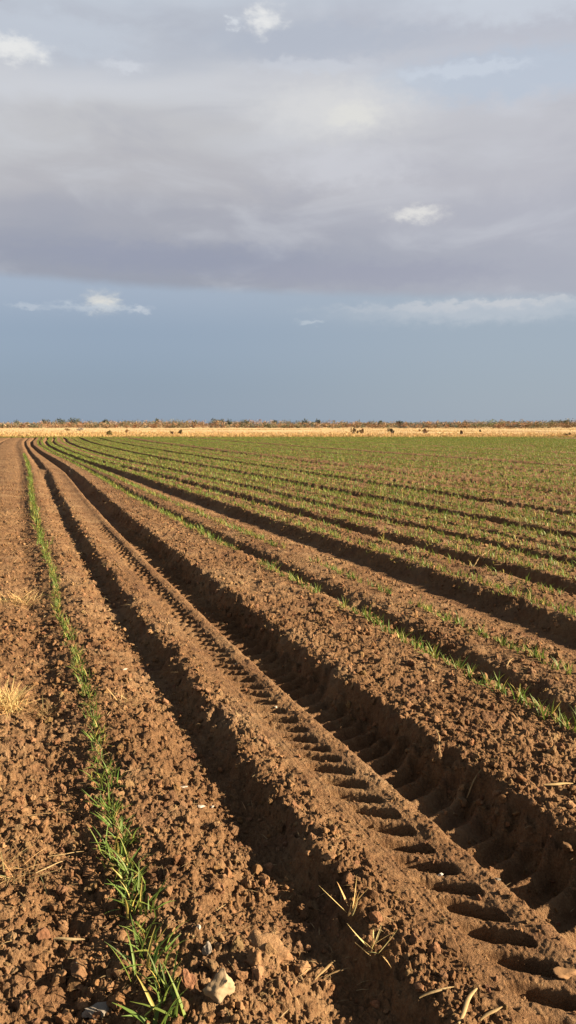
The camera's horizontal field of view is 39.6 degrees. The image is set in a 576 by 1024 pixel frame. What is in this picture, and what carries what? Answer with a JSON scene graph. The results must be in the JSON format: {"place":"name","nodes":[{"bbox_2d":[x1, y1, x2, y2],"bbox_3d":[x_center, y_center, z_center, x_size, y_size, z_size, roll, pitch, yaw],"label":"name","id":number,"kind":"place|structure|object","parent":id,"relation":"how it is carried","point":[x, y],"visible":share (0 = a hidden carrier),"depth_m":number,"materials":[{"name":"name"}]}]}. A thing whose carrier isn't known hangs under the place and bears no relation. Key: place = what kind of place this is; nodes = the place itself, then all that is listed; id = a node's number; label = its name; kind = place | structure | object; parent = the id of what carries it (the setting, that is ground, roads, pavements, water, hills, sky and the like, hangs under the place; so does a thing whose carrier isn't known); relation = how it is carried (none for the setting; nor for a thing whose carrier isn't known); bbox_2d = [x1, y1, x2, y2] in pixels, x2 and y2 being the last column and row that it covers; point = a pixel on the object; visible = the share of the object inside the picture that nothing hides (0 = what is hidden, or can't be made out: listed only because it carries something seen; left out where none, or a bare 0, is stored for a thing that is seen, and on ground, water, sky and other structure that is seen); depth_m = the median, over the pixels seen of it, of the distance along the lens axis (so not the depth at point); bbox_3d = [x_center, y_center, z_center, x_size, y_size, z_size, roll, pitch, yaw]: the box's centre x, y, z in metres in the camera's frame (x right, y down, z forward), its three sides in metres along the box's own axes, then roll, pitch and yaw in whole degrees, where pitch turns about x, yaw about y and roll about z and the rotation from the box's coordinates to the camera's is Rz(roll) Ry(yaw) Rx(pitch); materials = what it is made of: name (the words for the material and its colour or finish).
{"place":"outdoors","nodes":[
{"label":"outdoors","id":0,"kind":"place"},
{"bbox_2d":[0,437,575,1023],"bbox_3d":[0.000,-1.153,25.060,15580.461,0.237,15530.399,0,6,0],"label":"tilled field","id":1,"kind":"structure","parent":0,"point":[540,985],"depth_m":3.85,"materials":[{"name":"soil"}]},
{"bbox_2d":[3,965,20,974],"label":"soil clod","id":2,"kind":"object","parent":1,"relation":"on","point":[7,969],"visible":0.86,"depth_m":2.23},
{"bbox_2d":[19,807,28,813],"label":"soil clod","id":3,"kind":"object","parent":1,"relation":"on","point":[24,810],"visible":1,"depth_m":3.13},
{"bbox_2d":[0,666,48,719],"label":"dry tuft","id":4,"kind":"object","parent":1,"relation":"on","point":[6,703],"visible":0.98,"depth_m":4.28,"materials":[{"name":"plant"}]},
{"bbox_2d":[0,588,50,608],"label":"dry tuft","id":5,"kind":"object","parent":1,"relation":"on","point":[20,600],"visible":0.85,"depth_m":6.88,"materials":[{"name":"plant"}]},
{"bbox_2d":[0,840,64,892],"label":"dry tuft","id":6,"kind":"object","parent":1,"relation":"on","point":[3,863],"visible":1,"depth_m":2.72,"materials":[{"name":"plant"}]},
{"bbox_2d":[24,961,44,971],"bbox_3d":[-0.710,1.273,2.235,0.062,0.022,0.024,18,2,9],"label":"soil clod","id":7,"kind":"object","parent":1,"relation":"on","point":[31,966],"visible":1,"depth_m":2.23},
{"bbox_2d":[20,694,69,720],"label":"dry tuft","id":8,"kind":"object","parent":1,"relation":"on","point":[47,712],"visible":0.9,"depth_m":4.26,"materials":[{"name":"plant"}]},
{"bbox_2d":[43,1001,55,1015],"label":"soil clod","id":9,"kind":"object","parent":1,"relation":"on","point":[49,1007],"visible":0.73,"depth_m":2.12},
{"bbox_2d":[49,901,62,910],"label":"soil clod","id":10,"kind":"object","parent":1,"relation":"on","point":[55,906],"visible":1,"depth_m":2.54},
{"bbox_2d":[53,937,84,940],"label":"straw stalk","id":11,"kind":"object","parent":1,"relation":"on","point":[66,938],"visible":1,"depth_m":2.37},
{"bbox_2d":[70,958,87,979],"bbox_3d":[-0.585,1.278,2.235,0.056,0.035,0.103,9,-6,-3],"label":"soil clod","id":12,"kind":"object","parent":1,"relation":"on","point":[78,968],"visible":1,"depth_m":2.22,"materials":[{"name":"soil"}]},
{"bbox_2d":[80,678,92,691],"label":"seedling","id":13,"kind":"object","parent":1,"relation":"on","point":[85,685],"visible":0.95,"depth_m":4.54,"materials":[{"name":"green plant"}]},
{"bbox_2d":[77,666,96,678],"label":"seedling","id":14,"kind":"object","parent":1,"relation":"on","point":[82,669],"visible":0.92,"depth_m":4.78,"materials":[{"name":"green plant"}]},
{"bbox_2d":[77,699,102,713],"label":"seedling","id":15,"kind":"object","parent":1,"relation":"on","point":[95,707],"visible":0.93,"depth_m":4.19,"materials":[{"name":"green plant"}]},
{"bbox_2d":[83,706,100,724],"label":"seedling","id":16,"kind":"object","parent":1,"relation":"on","point":[99,716],"visible":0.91,"depth_m":4.07,"materials":[{"name":"green plant"}]},
{"bbox_2d":[82,686,103,699],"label":"seedling","id":17,"kind":"object","parent":1,"relation":"on","point":[89,696],"visible":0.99,"depth_m":4.38,"materials":[{"name":"green plant"}]},
{"bbox_2d":[82,725,106,742],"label":"seedling","id":18,"kind":"object","parent":1,"relation":"on","point":[89,737],"visible":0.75,"depth_m":3.81,"materials":[{"name":"green plant"}]},
{"bbox_2d":[81,1002,108,1019],"bbox_3d":[-0.495,1.309,2.095,0.085,0.031,0.050,3,4,-29],"label":"stone","id":19,"kind":"object","parent":1,"relation":"on","point":[102,1008],"visible":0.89,"depth_m":2.09,"materials":[{"name":"stone"}]},
{"bbox_2d":[88,740,105,758],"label":"seedling","id":20,"kind":"object","parent":1,"relation":"on","point":[98,751],"visible":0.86,"depth_m":3.68,"materials":[{"name":"green plant"}]},
{"bbox_2d":[81,759,116,781],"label":"seedling","id":21,"kind":"object","parent":1,"relation":"on","point":[91,777],"visible":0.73,"depth_m":3.41,"materials":[{"name":"green plant"}]},
{"bbox_2d":[91,714,107,728],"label":"seedling","id":22,"kind":"object","parent":1,"relation":"on","point":[94,721],"visible":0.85,"depth_m":4.01,"materials":[{"name":"green plant"}]},
{"bbox_2d":[89,732,110,745],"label":"seedling","id":23,"kind":"object","parent":1,"relation":"on","point":[100,740],"visible":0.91,"depth_m":3.75,"materials":[{"name":"green plant"}]},
{"bbox_2d":[84,754,116,772],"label":"seedling","id":24,"kind":"object","parent":1,"relation":"on","point":[103,763],"visible":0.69,"depth_m":3.53,"materials":[{"name":"green plant"}]},
{"bbox_2d":[89,749,113,762],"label":"seedling","id":25,"kind":"object","parent":1,"relation":"on","point":[100,758],"visible":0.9,"depth_m":3.59,"materials":[{"name":"green plant"}]},
{"bbox_2d":[83,782,120,814],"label":"seedling","id":26,"kind":"object","parent":1,"relation":"on","point":[95,804],"visible":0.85,"depth_m":3.17,"materials":[{"name":"green plant"}]},
{"bbox_2d":[94,760,118,782],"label":"seedling","id":27,"kind":"object","parent":1,"relation":"on","point":[107,770],"visible":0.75,"depth_m":3.45,"materials":[{"name":"green plant"}]},
{"bbox_2d":[87,765,126,791],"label":"seedling","id":28,"kind":"object","parent":1,"relation":"on","point":[101,785],"visible":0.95,"depth_m":3.30,"materials":[{"name":"green plant"}]},
{"bbox_2d":[93,799,130,819],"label":"seedling","id":29,"kind":"object","parent":1,"relation":"on","point":[112,809],"visible":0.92,"depth_m":3.10,"materials":[{"name":"green plant"}]},
{"bbox_2d":[98,825,130,863],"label":"seedling","id":30,"kind":"object","parent":1,"relation":"on","point":[118,851],"visible":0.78,"depth_m":2.82,"materials":[{"name":"green plant"}]},
{"bbox_2d":[87,822,142,856],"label":"seedling","id":31,"kind":"object","parent":1,"relation":"on","point":[132,841],"visible":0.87,"depth_m":2.88,"materials":[{"name":"green plant"}]},
{"bbox_2d":[91,802,140,833],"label":"seedling","id":32,"kind":"object","parent":1,"relation":"on","point":[107,823],"visible":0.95,"depth_m":3.00,"materials":[{"name":"green plant"}]},
{"bbox_2d":[114,930,127,941],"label":"soil clod","id":33,"kind":"object","parent":1,"relation":"on","point":[121,935],"visible":0.99,"depth_m":2.35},
{"bbox_2d":[113,959,131,969],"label":"soil clod","id":34,"kind":"object","parent":1,"relation":"on","point":[118,965],"visible":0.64,"depth_m":2.22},
{"bbox_2d":[103,869,145,914],"bbox_3d":[-0.513,1.191,2.509,0.121,0.108,0.169,6,9,45],"label":"seedling","id":35,"kind":"object","parent":1,"relation":"on","point":[126,891],"visible":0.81,"depth_m":2.54,"materials":[{"name":"green plant"}]},
{"bbox_2d":[111,687,139,705],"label":"dry tuft","id":36,"kind":"object","parent":1,"relation":"on","point":[121,695],"visible":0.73,"depth_m":4.37,"materials":[{"name":"plant"}]},
{"bbox_2d":[96,833,155,872],"bbox_3d":[-0.564,1.173,2.715,0.249,0.132,0.158,3,7,22],"label":"seedling","id":37,"kind":"object","parent":1,"relation":"on","point":[122,858],"visible":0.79,"depth_m":2.74,"materials":[{"name":"green plant"}]},
{"bbox_2d":[115,816,137,843],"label":"seedling","id":38,"kind":"object","parent":1,"relation":"on","point":[119,828],"visible":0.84,"depth_m":2.95,"materials":[{"name":"green plant"}]},
{"bbox_2d":[104,857,151,895],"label":"seedling","id":39,"kind":"object","parent":1,"relation":"on","point":[134,881],"visible":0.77,"depth_m":2.60,"materials":[{"name":"green plant"}]},
{"bbox_2d":[108,846,148,897],"bbox_3d":[-0.523,1.172,2.663,0.172,0.125,0.156,-5,8,-39],"label":"seedling","id":40,"kind":"object","parent":1,"relation":"on","point":[126,870],"visible":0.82,"depth_m":2.66,"materials":[{"name":"green plant"}]},
{"bbox_2d":[117,897,159,937],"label":"seedling","id":41,"kind":"object","parent":1,"relation":"on","point":[138,925],"visible":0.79,"depth_m":2.40,"materials":[{"name":"green plant"}]},
{"bbox_2d":[111,872,175,919],"bbox_3d":[-0.474,1.177,2.483,0.217,0.138,0.155,3,7,28],"label":"seedling","id":42,"kind":"object","parent":1,"relation":"on","point":[141,898],"visible":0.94,"depth_m":2.46,"materials":[{"name":"green plant"}]},
{"bbox_2d":[119,914,167,957],"bbox_3d":[-0.408,1.223,2.330,0.146,0.117,0.161,0,6,3],"label":"seedling","id":43,"kind":"object","parent":1,"relation":"on","point":[140,938],"visible":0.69,"depth_m":2.32,"materials":[{"name":"green plant"}]},
{"bbox_2d":[104,919,196,987],"bbox_3d":[-0.371,1.222,2.210,0.270,0.149,0.238,-1,6,-8],"label":"seedling","id":44,"kind":"object","parent":1,"relation":"on","point":[149,950],"visible":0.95,"depth_m":2.24,"materials":[{"name":"green plant"}]},
{"bbox_2d":[112,963,190,1023],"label":"seedling","id":45,"kind":"object","parent":1,"relation":"on","point":[155,1009],"visible":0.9,"depth_m":2.03,"materials":[{"name":"green plant"}]},
{"bbox_2d":[131,943,180,1007],"bbox_3d":[-0.352,1.242,2.160,0.131,0.109,0.171,-3,7,-24],"label":"seedling","id":46,"kind":"object","parent":1,"relation":"on","point":[157,976],"visible":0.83,"depth_m":2.18,"materials":[{"name":"green plant"}]},
{"bbox_2d":[150,951,183,1008],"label":"seedling","id":47,"kind":"object","parent":1,"relation":"on","point":[166,985],"visible":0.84,"depth_m":2.11,"materials":[{"name":"green plant"}]},
{"bbox_2d":[164,885,172,896],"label":"soil clod","id":48,"kind":"object","parent":1,"relation":"on","point":[168,890],"visible":0.98,"depth_m":2.51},
{"bbox_2d":[179,855,191,865],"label":"soil clod","id":49,"kind":"object","parent":1,"relation":"on","point":[184,860],"visible":0.99,"depth_m":2.72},
{"bbox_2d":[202,941,211,955],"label":"stone","id":50,"kind":"object","parent":1,"relation":"on","point":[206,949],"visible":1,"depth_m":2.25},
{"bbox_2d":[205,841,213,846],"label":"soil clod","id":51,"kind":"object","parent":1,"relation":"on","point":[209,843],"visible":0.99,"depth_m":2.92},
{"bbox_2d":[210,882,224,892],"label":"soil clod","id":52,"kind":"object","parent":1,"relation":"on","point":[216,887],"visible":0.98,"depth_m":2.56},
{"bbox_2d":[203,968,234,1003],"bbox_3d":[-0.178,1.233,2.072,0.082,0.086,0.056,-17,16,-15],"label":"stone","id":53,"kind":"object","parent":1,"relation":"on","point":[219,987],"visible":1,"depth_m":2.06,"materials":[{"name":"stone"}]},
{"bbox_2d":[235,1001,245,1009],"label":"soil clod","id":54,"kind":"object","parent":1,"relation":"on","point":[239,1005],"visible":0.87,"depth_m":2.04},
{"bbox_2d":[246,948,260,966],"bbox_3d":[-0.095,1.242,2.219,0.042,0.053,0.050,4,4,0],"label":"soil clod","id":55,"kind":"object","parent":1,"relation":"on","point":[253,957],"visible":0.94,"depth_m":2.21,"materials":[{"name":"soil"}]},
{"bbox_2d":[247,929,293,962],"bbox_3d":[-0.058,1.267,2.323,0.090,0.033,0.147,-15,30,-42],"label":"soil clod","id":56,"kind":"object","parent":1,"relation":"on","point":[258,939],"visible":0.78,"depth_m":2.33,"materials":[{"name":"soil"}]},
{"bbox_2d":[266,887,277,894],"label":"soil clod","id":57,"kind":"object","parent":1,"relation":"on","point":[271,890],"visible":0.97,"depth_m":2.66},
{"bbox_2d":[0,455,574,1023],"bbox_3d":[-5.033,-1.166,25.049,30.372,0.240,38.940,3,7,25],"label":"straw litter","id":58,"kind":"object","parent":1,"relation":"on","point":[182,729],"visible":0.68,"depth_m":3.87,"materials":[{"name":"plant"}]},
{"bbox_2d":[0,601,575,1023],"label":"soil clods","id":59,"kind":"object","parent":1,"relation":"on","point":[188,980],"visible":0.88,"depth_m":3.18,"materials":[{"name":"soil"}]},
{"bbox_2d":[0,479,575,655],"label":"distant soil clods","id":60,"kind":"object","parent":1,"relation":"on","point":[149,632],"visible":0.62,"depth_m":8.52,"materials":[{"name":"soil"}]},
{"bbox_2d":[0,436,575,437],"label":"edge weeds","id":61,"kind":"object","parent":1,"relation":"on","point":[279,436],"visible":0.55,"depth_m":97.12,"materials":[{"name":"beige plant"}]},
{"bbox_2d":[0,633,575,1023],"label":"soil crumbs","id":62,"kind":"object","parent":1,"relation":"on","point":[292,927],"visible":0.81,"depth_m":2.95,"materials":[{"name":"soil"}]},
{"bbox_2d":[23,437,575,616],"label":"seedling rows","id":63,"kind":"object","parent":1,"relation":"on","point":[496,442],"visible":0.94,"depth_m":25.28,"materials":[{"name":"green plant"}]},
{"bbox_2d":[295,960,310,975],"bbox_3d":[0.039,1.306,2.278,0.037,0.043,0.064,2,7,22],"label":"soil clod","id":64,"kind":"object","parent":1,"relation":"on","point":[302,966],"visible":0.95,"depth_m":2.27,"materials":[{"name":"soil"}]},
{"bbox_2d":[38,445,575,610],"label":"weeds","id":65,"kind":"object","parent":1,"relation":"on","point":[333,500],"visible":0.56,"depth_m":17.30,"materials":[{"name":"green plant"}]},
{"bbox_2d":[304,850,311,856],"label":"soil clod","id":66,"kind":"object","parent":1,"relation":"on","point":[307,853],"visible":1,"depth_m":2.77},
{"bbox_2d":[309,582,321,592],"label":"seedling","id":67,"kind":"object","parent":1,"relation":"on","point":[316,589],"visible":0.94,"depth_m":7.06,"materials":[{"name":"green plant"}]},
{"bbox_2d":[314,960,335,979],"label":"straw stalk","id":68,"kind":"object","parent":1,"relation":"on","point":[324,969],"visible":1,"depth_m":2.26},
{"bbox_2d":[320,851,336,859],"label":"soil clod","id":69,"kind":"object","parent":1,"relation":"on","point":[332,855],"visible":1,"depth_m":2.72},
{"bbox_2d":[324,968,348,978],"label":"straw stalk","id":70,"kind":"object","parent":1,"relation":"on","point":[335,972],"visible":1,"depth_m":2.27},
{"bbox_2d":[333,596,348,606],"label":"seedling","id":71,"kind":"object","parent":1,"relation":"on","point":[345,602],"visible":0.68,"depth_m":6.61,"materials":[{"name":"green plant"}]},
{"bbox_2d":[330,878,371,916],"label":"dry tuft","id":72,"kind":"object","parent":1,"relation":"on","point":[354,903],"visible":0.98,"depth_m":2.47,"materials":[{"name":"plant"}]},
{"bbox_2d":[357,605,376,619],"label":"seedling","id":73,"kind":"object","parent":1,"relation":"on","point":[369,613],"visible":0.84,"depth_m":6.18,"materials":[{"name":"green plant"}]},
{"bbox_2d":[349,925,395,966],"bbox_3d":[0.260,1.217,2.272,0.129,0.101,0.158,-3,7,-24],"label":"dry tuft","id":74,"kind":"object","parent":1,"relation":"on","point":[366,944],"visible":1,"depth_m":2.30,"materials":[{"name":"plant"}]},
{"bbox_2d":[373,614,383,625],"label":"seedling","id":75,"kind":"object","parent":1,"relation":"on","point":[381,624],"visible":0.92,"depth_m":5.99,"materials":[{"name":"green plant"}]},
{"bbox_2d":[379,621,390,631],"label":"seedling","id":76,"kind":"object","parent":1,"relation":"on","point":[385,627],"visible":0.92,"depth_m":5.88,"materials":[{"name":"green plant"}]},
{"bbox_2d":[393,626,413,637],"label":"seedling","id":77,"kind":"object","parent":1,"relation":"on","point":[401,632],"visible":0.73,"depth_m":5.64,"materials":[{"name":"green plant"}]},
{"bbox_2d":[413,635,423,649],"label":"seedling","id":78,"kind":"object","parent":1,"relation":"on","point":[417,645],"visible":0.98,"depth_m":5.38,"materials":[{"name":"green plant"}]},
{"bbox_2d":[422,643,438,656],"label":"seedling","id":79,"kind":"object","parent":1,"relation":"on","point":[432,653],"visible":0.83,"depth_m":5.22,"materials":[{"name":"green plant"}]},
{"bbox_2d":[419,986,453,997],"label":"straw stalk","id":80,"kind":"object","parent":1,"relation":"on","point":[433,991],"visible":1,"depth_m":2.09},
{"bbox_2d":[435,610,451,621],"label":"seedling","id":81,"kind":"object","parent":1,"relation":"on","point":[446,617],"visible":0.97,"depth_m":6.08,"materials":[{"name":"green plant"}]},
{"bbox_2d":[446,937,459,956],"bbox_3d":[0.472,1.250,2.293,0.038,0.021,0.067,-3,19,3],"label":"soil clod","id":82,"kind":"object","parent":1,"relation":"on","point":[453,947],"visible":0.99,"depth_m":2.29,"materials":[{"name":"soil"}]},
{"bbox_2d":[451,657,467,670],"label":"seedling","id":83,"kind":"object","parent":1,"relation":"on","point":[459,664],"visible":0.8,"depth_m":4.92,"materials":[{"name":"green plant"}]},
{"bbox_2d":[457,988,477,1023],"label":"straw stalk","id":84,"kind":"object","parent":1,"relation":"on","point":[466,1003],"visible":1,"depth_m":2.03,"materials":[{"name":"plant"}]},
{"bbox_2d":[464,664,474,678],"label":"seedling","id":85,"kind":"object","parent":1,"relation":"on","point":[469,674],"visible":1,"depth_m":4.75,"materials":[{"name":"green plant"}]},
{"bbox_2d":[467,759,487,797],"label":"straw stalk","id":86,"kind":"object","parent":1,"relation":"on","point":[473,782],"visible":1,"depth_m":3.41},
{"bbox_2d":[477,623,486,635],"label":"seedling","id":87,"kind":"object","parent":1,"relation":"on","point":[479,632],"visible":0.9,"depth_m":5.67,"materials":[{"name":"green plant"}]},
{"bbox_2d":[482,673,491,685],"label":"seedling","id":88,"kind":"object","parent":1,"relation":"on","point":[488,680],"visible":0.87,"depth_m":4.63,"materials":[{"name":"green plant"}]},
{"bbox_2d":[479,1006,501,1020],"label":"straw stalk","id":89,"kind":"object","parent":1,"relation":"on","point":[488,1013],"visible":1,"depth_m":2.02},
{"bbox_2d":[481,671,505,690],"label":"seedling","id":90,"kind":"object","parent":1,"relation":"on","point":[498,682],"visible":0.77,"depth_m":4.53,"materials":[{"name":"green plant"}]},
{"bbox_2d":[500,684,506,696],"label":"seedling","id":91,"kind":"object","parent":1,"relation":"on","point":[503,689],"visible":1,"depth_m":4.44,"materials":[{"name":"green plant"}]},
{"bbox_2d":[498,634,513,645],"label":"seedling","id":92,"kind":"object","parent":1,"relation":"on","point":[503,641],"visible":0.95,"depth_m":5.40,"materials":[{"name":"green plant"}]},
{"bbox_2d":[509,685,530,703],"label":"seedling","id":93,"kind":"object","parent":1,"relation":"on","point":[520,692],"visible":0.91,"depth_m":4.36,"materials":[{"name":"green plant"}]},
{"bbox_2d":[525,644,548,657],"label":"seedling","id":94,"kind":"object","parent":1,"relation":"on","point":[535,653],"visible":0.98,"depth_m":5.07,"materials":[{"name":"green plant"}]},
{"bbox_2d":[532,648,546,661],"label":"seedling","id":95,"kind":"object","parent":1,"relation":"on","point":[542,656],"visible":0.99,"depth_m":5.03,"materials":[{"name":"green plant"}]},
{"bbox_2d":[530,694,561,719],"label":"seedling","id":96,"kind":"object","parent":1,"relation":"on","point":[545,710],"visible":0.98,"depth_m":4.13,"materials":[{"name":"green plant"}]},
{"bbox_2d":[547,762,558,767],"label":"soil clod","id":97,"kind":"object","parent":1,"relation":"on","point":[553,765],"visible":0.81,"depth_m":3.46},
{"bbox_2d":[547,709,564,721],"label":"seedling","id":98,"kind":"object","parent":1,"relation":"on","point":[556,719],"visible":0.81,"depth_m":4.04,"materials":[{"name":"green plant"}]},
{"bbox_2d":[548,655,565,669],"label":"seedling","id":99,"kind":"object","parent":1,"relation":"on","point":[556,664],"visible":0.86,"depth_m":4.88,"materials":[{"name":"green plant"}]},
{"bbox_2d":[543,782,572,785],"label":"straw stalk","id":100,"kind":"object","parent":1,"relation":"on","point":[555,784],"visible":1,"depth_m":3.29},
{"bbox_2d":[553,966,575,979],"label":"stone","id":101,"kind":"object","parent":1,"relation":"on","point":[563,973],"visible":1,"depth_m":2.19,"materials":[{"name":"stone"}]},
{"bbox_2d":[554,706,575,730],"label":"seedling","id":102,"kind":"object","parent":1,"relation":"on","point":[566,724],"visible":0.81,"depth_m":3.95,"materials":[{"name":"green plant"}]},
{"bbox_2d":[562,663,574,674],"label":"seedling","id":103,"kind":"object","parent":1,"relation":"on","point":[570,672],"visible":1,"depth_m":4.76,"materials":[{"name":"green plant"}]},
{"bbox_2d":[0,425,575,436],"bbox_3d":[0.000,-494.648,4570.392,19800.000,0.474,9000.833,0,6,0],"label":"dry grassland","id":104,"kind":"structure","parent":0,"point":[318,430],"depth_m":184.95,"materials":[{"name":"yellow plant"}]},
{"bbox_2d":[0,419,575,427],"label":"scrub belt","id":105,"kind":"object","parent":104,"relation":"on","point":[286,424],"visible":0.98,"depth_m":350.54,"materials":[{"name":"brown plant"}]},
{"bbox_2d":[482,419,503,427],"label":"tree","id":106,"kind":"object","parent":104,"relation":"on","point":[492,422],"visible":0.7,"depth_m":358.05,"materials":[{"name":"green plant"}]},
{"bbox_2d":[0,0,575,424],"label":"sky","id":107,"kind":"structure","parent":0,"point":[352,211],"materials":[{"name":"grey"}]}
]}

